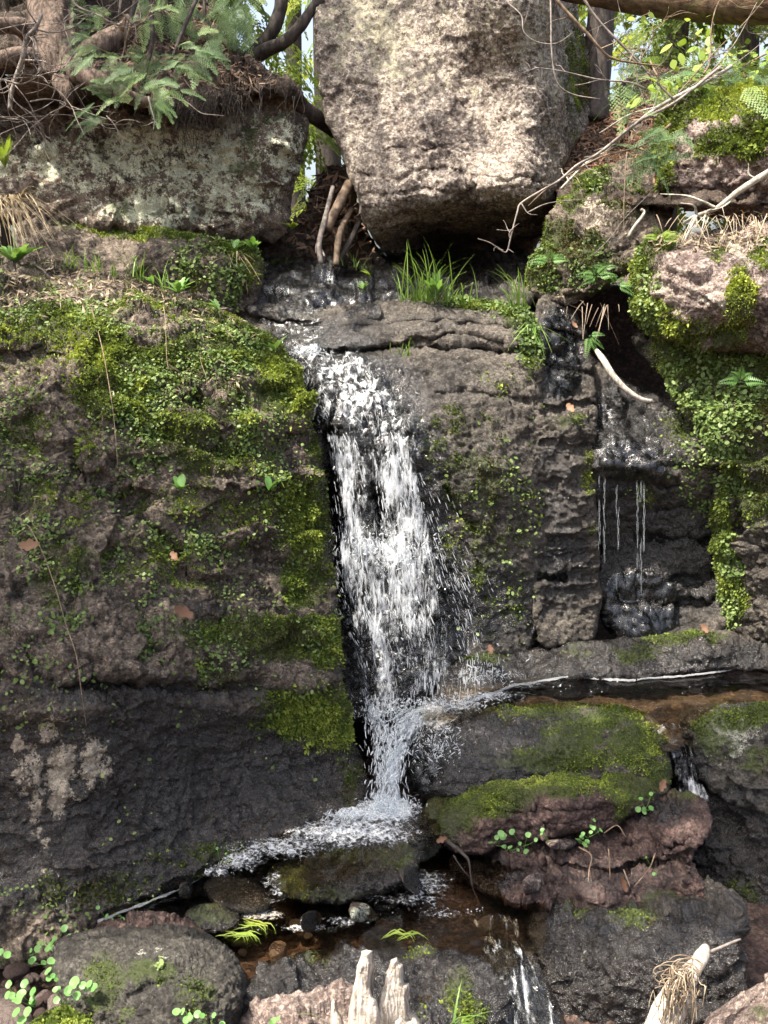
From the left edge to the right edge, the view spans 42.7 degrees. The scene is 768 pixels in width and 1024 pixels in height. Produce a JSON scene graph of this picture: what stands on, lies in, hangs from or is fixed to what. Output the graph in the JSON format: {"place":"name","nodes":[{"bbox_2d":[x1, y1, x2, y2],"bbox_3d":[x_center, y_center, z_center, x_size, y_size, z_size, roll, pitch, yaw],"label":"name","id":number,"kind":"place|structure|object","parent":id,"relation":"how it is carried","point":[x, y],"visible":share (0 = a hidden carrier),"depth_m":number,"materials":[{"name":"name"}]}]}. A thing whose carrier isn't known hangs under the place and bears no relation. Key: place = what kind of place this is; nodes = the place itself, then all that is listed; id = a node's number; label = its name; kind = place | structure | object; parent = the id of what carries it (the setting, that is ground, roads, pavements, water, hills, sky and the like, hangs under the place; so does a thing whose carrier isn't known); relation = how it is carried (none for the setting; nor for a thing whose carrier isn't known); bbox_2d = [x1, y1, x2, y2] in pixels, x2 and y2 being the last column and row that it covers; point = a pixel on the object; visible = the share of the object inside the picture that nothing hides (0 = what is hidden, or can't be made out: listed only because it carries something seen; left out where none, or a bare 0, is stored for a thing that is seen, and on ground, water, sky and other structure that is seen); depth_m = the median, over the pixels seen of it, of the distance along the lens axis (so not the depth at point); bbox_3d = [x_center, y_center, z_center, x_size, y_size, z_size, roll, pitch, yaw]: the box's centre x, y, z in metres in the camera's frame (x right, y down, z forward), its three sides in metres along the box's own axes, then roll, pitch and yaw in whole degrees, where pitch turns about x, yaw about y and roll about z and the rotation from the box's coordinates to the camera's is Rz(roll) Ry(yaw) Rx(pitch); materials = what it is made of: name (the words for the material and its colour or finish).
{"place":"outdoors","nodes":[
{"label":"outdoors","id":0,"kind":"place"},
{"bbox_2d":[204,797,418,874],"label":"water","id":1,"kind":"structure","parent":0,"point":[368,811],"depth_m":2.97,"materials":[{"name":"white liquid"}]},
{"bbox_2d":[288,347,529,824],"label":"waterfall","id":2,"kind":"structure","parent":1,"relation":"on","point":[390,756],"depth_m":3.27,"materials":[{"name":"white liquid"}]},
{"bbox_2d":[246,874,444,929],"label":"water","id":3,"kind":"structure","parent":0,"point":[349,920],"depth_m":2.69,"materials":[{"name":"white liquid"}]},
{"bbox_2d":[204,874,272,916],"bbox_3d":[-0.421,1.080,2.808,0.178,0.132,0.304,-4,13,-19],"label":"cobble","id":4,"kind":"object","parent":3,"relation":"in","point":[243,896],"visible":0.95,"depth_m":2.71,"materials":[{"name":"brown stone"}]},
{"bbox_2d":[0,273,767,1023],"bbox_3d":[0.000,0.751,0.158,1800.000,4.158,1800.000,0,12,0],"label":"ground","id":5,"kind":"structure","parent":0,"point":[456,895],"depth_m":3.02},
{"bbox_2d":[0,74,18,251],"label":"cedar tree","id":6,"kind":"object","parent":5,"relation":"on","point":[3,239],"depth_m":9.10,"materials":[{"name":"plant"}]},
{"bbox_2d":[3,962,29,980],"bbox_3d":[-0.936,1.168,2.496,0.060,0.037,0.083,17,-3,9],"label":"pebble","id":7,"kind":"object","parent":5,"relation":"on","point":[16,971],"visible":0.98,"depth_m":2.48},
{"bbox_2d":[0,999,32,1023],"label":"pebble","id":8,"kind":"object","parent":5,"relation":"on","point":[7,1007],"visible":0.64,"depth_m":2.32,"materials":[{"name":"stone"}]},
{"bbox_2d":[51,922,247,1023],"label":"grey boulder","id":9,"kind":"object","parent":5,"relation":"on","point":[156,973],"visible":0.97,"depth_m":2.25,"materials":[{"name":"stone"}]},
{"bbox_2d":[29,1004,93,1023],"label":"moss cushion","id":10,"kind":"object","parent":9,"relation":"on","point":[64,1014],"visible":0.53,"depth_m":2.20,"materials":[{"name":"plant"}]},
{"bbox_2d":[14,987,37,1007],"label":"round leaf plant","id":11,"kind":"object","parent":10,"relation":"on","point":[21,993],"visible":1,"depth_m":2.21,"materials":[{"name":"green plant"}]},
{"bbox_2d":[52,985,80,1005],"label":"round leaf plant","id":12,"kind":"object","parent":10,"relation":"on","point":[68,989],"visible":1,"depth_m":2.17,"materials":[{"name":"green plant"}]},
{"bbox_2d":[69,976,97,991],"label":"round leaf plant","id":13,"kind":"object","parent":9,"relation":"on","point":[84,986],"visible":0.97,"depth_m":2.19,"materials":[{"name":"green plant"}]},
{"bbox_2d":[94,909,206,932],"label":"rubble ridge","id":14,"kind":"structure","parent":9,"relation":"on","point":[144,919],"depth_m":2.61,"materials":[{"name":"stone"}]},
{"bbox_2d":[184,902,241,933],"bbox_3d":[-0.476,1.118,2.722,0.174,0.114,0.200,0,12,0],"label":"cobble","id":15,"kind":"object","parent":14,"relation":"on","point":[213,918],"visible":0.81,"depth_m":2.65,"materials":[{"name":"stone"}]},
{"bbox_2d":[5,0,343,184],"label":"cedar tree","id":16,"kind":"object","parent":5,"relation":"on","point":[328,140],"visible":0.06,"depth_m":8.20,"materials":[{"name":"green plant"}]},
{"bbox_2d":[0,254,373,969],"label":"rock bank","id":17,"kind":"object","parent":5,"relation":"on","point":[180,752],"visible":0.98,"depth_m":3.00,"materials":[{"name":"green stone"}]},
{"bbox_2d":[0,243,41,261],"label":"leafy plant","id":18,"kind":"object","parent":17,"relation":"on","point":[17,254],"visible":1,"depth_m":3.67,"materials":[{"name":"green plant"}]},
{"bbox_2d":[0,186,91,260],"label":"grass tuft","id":19,"kind":"object","parent":17,"relation":"on","point":[14,199],"visible":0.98,"depth_m":3.82,"materials":[{"name":"plant"}]},
{"bbox_2d":[0,257,255,559],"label":"litter","id":20,"kind":"object","parent":17,"relation":"on","point":[77,291],"visible":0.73,"depth_m":3.49,"materials":[{"name":"brown plant"}]},
{"bbox_2d":[14,214,265,314],"bbox_3d":[-1.094,-1.089,4.318,1.238,0.528,1.211,0,12,0],"label":"rock ledge","id":21,"kind":"object","parent":17,"relation":"on","point":[191,256],"visible":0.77,"depth_m":3.86,"materials":[{"name":"brown stone"}]},
{"bbox_2d":[0,74,309,243],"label":"rock slab","id":22,"kind":"object","parent":21,"relation":"on","point":[240,188],"visible":0.7,"depth_m":4.12,"materials":[{"name":"stone"}]},
{"bbox_2d":[0,134,12,167],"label":"leafy plant","id":23,"kind":"object","parent":22,"relation":"on","point":[5,150],"visible":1,"depth_m":3.96,"materials":[{"name":"green plant"}]},
{"bbox_2d":[0,0,267,141],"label":"cedar tree","id":24,"kind":"object","parent":22,"relation":"on","point":[107,42],"visible":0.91,"depth_m":3.85,"materials":[{"name":"green plant"}]},
{"bbox_2d":[0,0,95,109],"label":"branch","id":25,"kind":"object","parent":24,"relation":"attached to","point":[26,37],"visible":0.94,"depth_m":3.48,"materials":[{"name":"wood"}]},
{"bbox_2d":[0,26,113,169],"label":"branch","id":26,"kind":"object","parent":24,"relation":"attached to","point":[23,77],"visible":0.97,"depth_m":3.46,"materials":[{"name":"wood"}]},
{"bbox_2d":[0,57,123,172],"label":"branch","id":27,"kind":"object","parent":24,"relation":"attached to","point":[58,109],"visible":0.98,"depth_m":3.50,"materials":[{"name":"wood"}]},
{"bbox_2d":[27,0,152,101],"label":"branch","id":28,"kind":"object","parent":24,"relation":"attached to","point":[103,14],"visible":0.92,"depth_m":3.56,"materials":[{"name":"wood"}]},
{"bbox_2d":[114,0,155,65],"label":"branch","id":29,"kind":"object","parent":24,"relation":"attached to","point":[124,21],"visible":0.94,"depth_m":3.60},
{"bbox_2d":[0,0,306,155],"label":"root mat","id":30,"kind":"object","parent":22,"relation":"on","point":[288,88],"visible":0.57,"depth_m":4.01,"materials":[{"name":"plant"}]},
{"bbox_2d":[79,0,289,116],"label":"litter","id":31,"kind":"object","parent":30,"relation":"on","point":[245,68],"visible":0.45,"depth_m":4.10,"materials":[{"name":"plant"}]},
{"bbox_2d":[223,42,333,137],"bbox_3d":[-0.473,-1.897,4.371,0.550,0.408,0.294,0,12,0],"label":"fallen log","id":32,"kind":"object","parent":30,"relation":"on","point":[314,115],"visible":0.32,"depth_m":4.33,"materials":[{"name":"brown wood"}]},
{"bbox_2d":[246,0,323,62],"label":"forked tree","id":33,"kind":"object","parent":30,"relation":"on","point":[268,44],"visible":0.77,"depth_m":4.38,"materials":[{"name":"brown plant"}]},
{"bbox_2d":[179,879,204,899],"bbox_3d":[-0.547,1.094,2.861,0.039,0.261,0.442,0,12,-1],"label":"cobble","id":34,"kind":"object","parent":17,"relation":"on","point":[190,891],"visible":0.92,"depth_m":2.80,"materials":[{"name":"stone"}]},
{"bbox_2d":[267,907,285,922],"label":"pebble","id":35,"kind":"object","parent":5,"relation":"on","point":[281,913],"visible":0.92,"depth_m":2.79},
{"bbox_2d":[240,17,340,183],"bbox_3d":[-0.761,-6.281,9.435,3.501,8.204,3.210,0,12,0],"label":"cedar tree","id":36,"kind":"object","parent":5,"relation":"on","point":[330,155],"depth_m":9.85,"materials":[{"name":"green plant"}]},
{"bbox_2d":[238,977,353,1023],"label":"pink rock","id":37,"kind":"object","parent":5,"relation":"on","point":[316,1001],"visible":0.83,"depth_m":2.22,"materials":[{"name":"stone"}]},
{"bbox_2d":[241,0,357,221],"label":"cedar tree","id":38,"kind":"object","parent":5,"relation":"on","point":[296,44],"visible":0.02,"depth_m":14.38,"materials":[{"name":"green plant"}]},
{"bbox_2d":[300,910,330,935],"bbox_3d":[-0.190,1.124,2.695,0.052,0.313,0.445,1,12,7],"label":"cobble","id":39,"kind":"object","parent":5,"relation":"on","point":[310,920],"visible":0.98,"depth_m":2.62,"materials":[{"name":"stone"}]},
{"bbox_2d":[265,839,419,905],"bbox_3d":[-0.128,1.083,2.993,0.477,0.274,0.573,0,12,0],"label":"green pool rock","id":40,"kind":"object","parent":5,"relation":"on","point":[340,875],"visible":0.98,"depth_m":2.78,"materials":[{"name":"stone"}]},
{"bbox_2d":[385,807,428,847],"bbox_3d":[0.077,0.998,3.165,0.147,0.180,0.431,0,12,0],"label":"splash stone","id":41,"kind":"object","parent":40,"relation":"on","point":[414,824],"visible":0.76,"depth_m":3.00,"materials":[{"name":"stone"}]},
{"bbox_2d":[349,901,376,922],"bbox_3d":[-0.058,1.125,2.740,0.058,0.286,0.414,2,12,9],"label":"cobble","id":42,"kind":"object","parent":5,"relation":"on","point":[362,912],"visible":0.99,"depth_m":2.66,"materials":[{"name":"stone"}]},
{"bbox_2d":[330,950,420,1023],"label":"splintered stump","id":43,"kind":"object","parent":5,"relation":"on","point":[393,1007],"visible":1,"depth_m":1.84,"materials":[{"name":"brown wood"}]},
{"bbox_2d":[241,942,514,1023],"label":"streambed rock","id":44,"kind":"object","parent":5,"relation":"on","point":[433,977],"visible":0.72,"depth_m":2.38,"materials":[{"name":"stone"}]},
{"bbox_2d":[269,941,286,959],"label":"pebble","id":45,"kind":"object","parent":44,"relation":"on","point":[277,949],"visible":0.93,"depth_m":2.66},
{"bbox_2d":[375,919,395,937],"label":"pebble","id":46,"kind":"object","parent":5,"relation":"on","point":[383,927],"visible":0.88,"depth_m":2.73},
{"bbox_2d":[236,294,547,722],"bbox_3d":[0.011,0.010,4.222,1.426,1.851,1.750,0,12,0],"label":"waterfall rock","id":47,"kind":"object","parent":5,"relation":"on","point":[478,465],"visible":0.82,"depth_m":3.57,"materials":[{"name":"stone"}]},
{"bbox_2d":[267,305,464,719],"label":"water","id":48,"kind":"structure","parent":47,"relation":"on","point":[393,556],"depth_m":3.53,"materials":[{"name":"white liquid"}]},
{"bbox_2d":[244,247,533,324],"bbox_3d":[0.058,-1.105,4.684,1.415,0.392,1.936,0,12,0],"label":"rock step","id":49,"kind":"object","parent":47,"relation":"on","point":[483,266],"visible":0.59,"depth_m":4.11,"materials":[{"name":"stone"}]},
{"bbox_2d":[257,165,389,266],"bbox_3d":[-0.292,-1.349,4.638,0.658,0.543,0.703,0,12,0],"label":"root tangle","id":50,"kind":"object","parent":49,"relation":"on","point":[281,246],"visible":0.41,"depth_m":4.43,"materials":[{"name":"wood"}]},
{"bbox_2d":[285,163,388,263],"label":"litter","id":51,"kind":"object","parent":50,"relation":"on","point":[326,186],"visible":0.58,"depth_m":4.45,"materials":[{"name":"plant"}]},
{"bbox_2d":[316,185,334,263],"bbox_3d":[-0.252,-1.232,4.216,0.036,0.343,0.223,2,12,11],"label":"stick","id":52,"kind":"object","parent":49,"relation":"on","point":[321,231],"visible":0.99,"depth_m":4.17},
{"bbox_2d":[325,180,353,231],"bbox_3d":[-0.195,-1.323,4.246,0.054,0.230,0.203,8,14,32],"label":"stick","id":53,"kind":"object","parent":49,"relation":"on","point":[342,196],"visible":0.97,"depth_m":4.22,"materials":[{"name":"wood"}]},
{"bbox_2d":[263,256,417,305],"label":"water","id":54,"kind":"structure","parent":49,"relation":"on","point":[360,274],"depth_m":4.15,"materials":[{"name":"white liquid"}]},
{"bbox_2d":[333,207,353,266],"bbox_3d":[-0.178,-1.188,4.236,0.036,0.262,0.244,3,12,15],"label":"stick","id":55,"kind":"object","parent":49,"relation":"on","point":[341,228],"visible":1,"depth_m":4.19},
{"bbox_2d":[339,214,361,262],"bbox_3d":[-0.138,-1.192,4.273,0.035,0.217,0.216,6,13,26],"label":"stick","id":56,"kind":"object","parent":49,"relation":"on","point":[349,242],"visible":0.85,"depth_m":4.24,"materials":[{"name":"brown wood"}]},
{"bbox_2d":[313,0,590,257],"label":"boulder","id":57,"kind":"object","parent":49,"relation":"on","point":[450,125],"visible":0.86,"depth_m":4.21,"materials":[{"name":"stone"}]},
{"bbox_2d":[561,0,767,24],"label":"fallen log","id":58,"kind":"object","parent":57,"relation":"on","point":[727,12],"visible":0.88,"depth_m":4.02,"materials":[{"name":"brown wood"}]},
{"bbox_2d":[391,239,470,302],"bbox_3d":[0.185,-0.925,3.759,0.341,0.254,0.331,-4,12,-17],"label":"grass tuft","id":59,"kind":"object","parent":47,"relation":"on","point":[417,292],"visible":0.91,"depth_m":3.78,"materials":[{"name":"plant"}]},
{"bbox_2d":[429,264,477,306],"bbox_3d":[0.255,-0.873,3.783,0.189,0.164,0.202,-9,15,-36],"label":"grass tuft","id":60,"kind":"object","parent":47,"relation":"on","point":[446,298],"visible":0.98,"depth_m":3.78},
{"bbox_2d":[494,265,535,308],"bbox_3d":[0.477,-0.853,3.723,0.206,0.180,0.280,-9,15,-37],"label":"grass tuft","id":61,"kind":"object","parent":47,"relation":"on","point":[518,294],"visible":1,"depth_m":3.76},
{"bbox_2d":[399,864,434,892],"bbox_3d":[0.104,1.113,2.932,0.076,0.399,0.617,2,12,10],"label":"cobble","id":62,"kind":"object","parent":5,"relation":"on","point":[411,878],"visible":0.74,"depth_m":2.76,"materials":[{"name":"stone"}]},
{"bbox_2d":[285,0,585,222],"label":"cedar tree","id":63,"kind":"object","parent":5,"relation":"on","point":[305,77],"visible":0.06,"depth_m":11.69,"materials":[{"name":"green plant"}]},
{"bbox_2d":[476,940,563,1023],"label":"outflow rock","id":64,"kind":"object","parent":5,"relation":"on","point":[507,960],"visible":0.69,"depth_m":2.48,"materials":[{"name":"stone"}]},
{"bbox_2d":[402,700,672,798],"bbox_3d":[0.563,0.857,3.465,1.008,0.546,0.909,0,12,0],"label":"mossy pool rock","id":65,"kind":"object","parent":5,"relation":"on","point":[595,740],"visible":0.84,"depth_m":3.11,"materials":[{"name":"stone"}]},
{"bbox_2d":[421,771,656,854],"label":"tilted slab","id":66,"kind":"structure","parent":5,"relation":"on","point":[474,819],"depth_m":2.91,"materials":[{"name":"plant"}]},
{"bbox_2d":[448,788,712,912],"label":"red slab","id":67,"kind":"structure","parent":5,"relation":"on","point":[672,830],"depth_m":2.84,"materials":[{"name":"stone"}]},
{"bbox_2d":[522,873,544,893],"bbox_3d":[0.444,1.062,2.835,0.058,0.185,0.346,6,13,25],"label":"cobble","id":68,"kind":"object","parent":67,"relation":"on","point":[532,882],"visible":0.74,"depth_m":2.72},
{"bbox_2d":[545,838,577,850],"bbox_3d":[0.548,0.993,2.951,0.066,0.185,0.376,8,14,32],"label":"cobble","id":69,"kind":"object","parent":67,"relation":"on","point":[564,844],"visible":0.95,"depth_m":2.87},
{"bbox_2d":[434,629,767,708],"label":"rock shelf","id":70,"kind":"object","parent":5,"relation":"on","point":[692,653],"visible":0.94,"depth_m":3.54,"materials":[{"name":"stone"}]},
{"bbox_2d":[528,294,602,648],"bbox_3d":[0.771,-0.156,4.167,0.353,1.517,1.366,2,12,11],"label":"rock pillar","id":71,"kind":"object","parent":70,"relation":"on","point":[567,602],"visible":0.85,"depth_m":3.67,"materials":[{"name":"stone"}]},
{"bbox_2d":[524,157,673,305],"bbox_3d":[0.950,-1.267,4.354,0.632,0.691,1.382,3,12,15],"label":"leaning rock","id":72,"kind":"object","parent":71,"relation":"on","point":[578,234],"visible":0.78,"depth_m":3.87,"materials":[{"name":"green stone"}]},
{"bbox_2d":[479,65,721,252],"bbox_3d":[0.853,-1.329,3.645,1.054,0.729,0.136,-5,13,-22],"label":"branch","id":73,"kind":"object","parent":72,"relation":"on","point":[633,125],"visible":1,"depth_m":3.62,"materials":[{"name":"wood"}]},
{"bbox_2d":[528,123,671,205],"bbox_3d":[0.827,-1.284,3.607,0.602,0.320,0.127,-4,13,-20],"label":"branch","id":74,"kind":"object","parent":73,"relation":"attached to","point":[666,128],"visible":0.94,"depth_m":3.65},
{"bbox_2d":[583,0,674,100],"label":"branch","id":75,"kind":"object","parent":73,"relation":"attached to","point":[616,39],"visible":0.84,"depth_m":3.71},
{"bbox_2d":[547,0,663,96],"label":"branch","id":76,"kind":"object","parent":75,"relation":"attached to","point":[572,18],"visible":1,"depth_m":3.62,"materials":[{"name":"wood"}]},
{"bbox_2d":[550,0,599,99],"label":"branch","id":77,"kind":"object","parent":76,"relation":"attached to","point":[552,54],"visible":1,"depth_m":3.59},
{"bbox_2d":[522,61,645,93],"bbox_3d":[0.742,-1.578,3.576,0.483,0.111,0.076,-2,12,-10],"label":"branch","id":78,"kind":"object","parent":77,"relation":"attached to","point":[632,83],"visible":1,"depth_m":3.56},
{"bbox_2d":[591,354,728,638],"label":"dripping wall","id":79,"kind":"structure","parent":70,"relation":"on","point":[654,526],"depth_m":3.79,"materials":[{"name":"stone"}]},
{"bbox_2d":[595,349,652,402],"bbox_3d":[0.854,-0.487,3.525,0.218,0.189,0.076,5,13,23],"label":"stick","id":80,"kind":"object","parent":79,"relation":"on","point":[602,358],"visible":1,"depth_m":3.51,"materials":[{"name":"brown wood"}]},
{"bbox_2d":[524,875,751,1023],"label":"rock block","id":81,"kind":"object","parent":5,"relation":"on","point":[599,964],"visible":0.81,"depth_m":2.52,"materials":[{"name":"stone"}]},
{"bbox_2d":[556,4,767,234],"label":"cedar tree","id":82,"kind":"object","parent":5,"relation":"on","point":[674,50],"visible":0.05,"depth_m":7.94,"materials":[{"name":"green plant"}]},
{"bbox_2d":[612,13,766,234],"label":"cedar tree","id":83,"kind":"object","parent":5,"relation":"on","point":[752,44],"visible":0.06,"depth_m":9.91,"materials":[{"name":"green plant"}]},
{"bbox_2d":[644,938,740,1023],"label":"driftwood branch","id":84,"kind":"object","parent":5,"relation":"on","point":[673,999],"visible":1,"depth_m":1.86,"materials":[{"name":"brown wood"}]},
{"bbox_2d":[631,331,767,642],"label":"mossy bank","id":85,"kind":"structure","parent":5,"relation":"on","point":[728,424],"depth_m":3.57,"materials":[{"name":"plant"}]},
{"bbox_2d":[625,220,767,355],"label":"conglomerate boulder","id":86,"kind":"object","parent":85,"relation":"on","point":[714,299],"visible":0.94,"depth_m":3.41,"materials":[{"name":"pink stone"}]},
{"bbox_2d":[648,78,767,221],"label":"mossy boulder","id":87,"kind":"object","parent":86,"relation":"on","point":[726,129],"visible":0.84,"depth_m":3.69,"materials":[{"name":"plant"}]},
{"bbox_2d":[560,64,732,189],"bbox_3d":[1.024,-1.477,3.744,0.777,0.506,0.140,-4,13,-18],"label":"branch","id":88,"kind":"object","parent":87,"relation":"on","point":[669,100],"visible":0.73,"depth_m":3.73,"materials":[{"name":"wood"}]},
{"bbox_2d":[626,12,767,107],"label":"leafy sapling","id":89,"kind":"object","parent":87,"relation":"on","point":[703,55],"visible":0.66,"depth_m":4.02,"materials":[{"name":"green plant"}]},
{"bbox_2d":[655,0,763,116],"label":"branch","id":90,"kind":"object","parent":87,"relation":"on","point":[656,115],"visible":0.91,"depth_m":3.82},
{"bbox_2d":[649,218,767,256],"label":"litter","id":91,"kind":"object","parent":86,"relation":"on","point":[699,243],"visible":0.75,"depth_m":3.57,"materials":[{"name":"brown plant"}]},
{"bbox_2d":[656,210,767,249],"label":"grass tuft","id":92,"kind":"object","parent":86,"relation":"on","point":[755,221],"visible":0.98,"depth_m":3.49,"materials":[{"name":"plant"}]},
{"bbox_2d":[660,166,767,243],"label":"branch","id":93,"kind":"object","parent":86,"relation":"on","point":[763,175],"visible":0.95,"depth_m":3.52,"materials":[{"name":"wood"}]},
{"bbox_2d":[718,368,765,386],"bbox_3d":[1.216,-0.461,3.345,0.165,0.070,0.044,0,12,0],"label":"fern","id":94,"kind":"object","parent":85,"relation":"on","point":[747,378],"visible":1,"depth_m":3.35,"materials":[{"name":"green plant"}]},
{"bbox_2d":[689,23,766,65],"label":"cedar tree","id":95,"kind":"object","parent":5,"relation":"on","point":[736,32],"visible":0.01,"depth_m":13.70,"materials":[{"name":"green plant"}]},
{"bbox_2d":[692,788,767,904],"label":"dark wall","id":96,"kind":"structure","parent":5,"relation":"on","point":[731,851],"depth_m":3.09,"materials":[{"name":"stone"}]},
{"bbox_2d":[678,700,767,814],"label":"mossy stone","id":97,"kind":"object","parent":96,"relation":"on","point":[727,750],"visible":0.99,"depth_m":3.09,"materials":[{"name":"stone"}]},
{"bbox_2d":[703,973,767,1023],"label":"pebbly rock","id":98,"kind":"object","parent":5,"relation":"on","point":[749,1006],"visible":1,"depth_m":2.10,"materials":[{"name":"stone"}]},
{"bbox_2d":[11,0,767,248],"label":"sky","id":99,"kind":"structure","parent":0,"point":[306,44],"materials":[{"name":"white"}]},
{"bbox_2d":[374,705,444,808],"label":"water","id":100,"kind":"structure","parent":0,"point":[424,720],"depth_m":3.20,"materials":[{"name":"white liquid"}]},
{"bbox_2d":[405,706,487,793],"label":"water","id":101,"kind":"structure","parent":0,"point":[439,723],"depth_m":3.22,"materials":[{"name":"white liquid"}]},
{"bbox_2d":[458,679,767,751],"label":"stream bed","id":102,"kind":"object","parent":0,"point":[664,706],"visible":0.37,"depth_m":3.53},
{"bbox_2d":[555,64,767,209],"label":"hillside","id":103,"kind":"structure","parent":0,"point":[716,196],"depth_m":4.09,"materials":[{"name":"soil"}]},
{"bbox_2d":[585,7,614,122],"bbox_3d":[1.132,-3.472,5.034,0.188,2.997,0.790,2,12,12],"label":"tree trunk","id":104,"kind":"object","parent":103,"relation":"on","point":[598,57],"visible":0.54,"depth_m":5.00,"materials":[{"name":"brown plant"}]},
{"bbox_2d":[593,48,767,198],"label":"cedar seedling","id":105,"kind":"object","parent":103,"relation":"on","point":[644,164],"visible":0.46,"depth_m":3.88,"materials":[{"name":"plant"}]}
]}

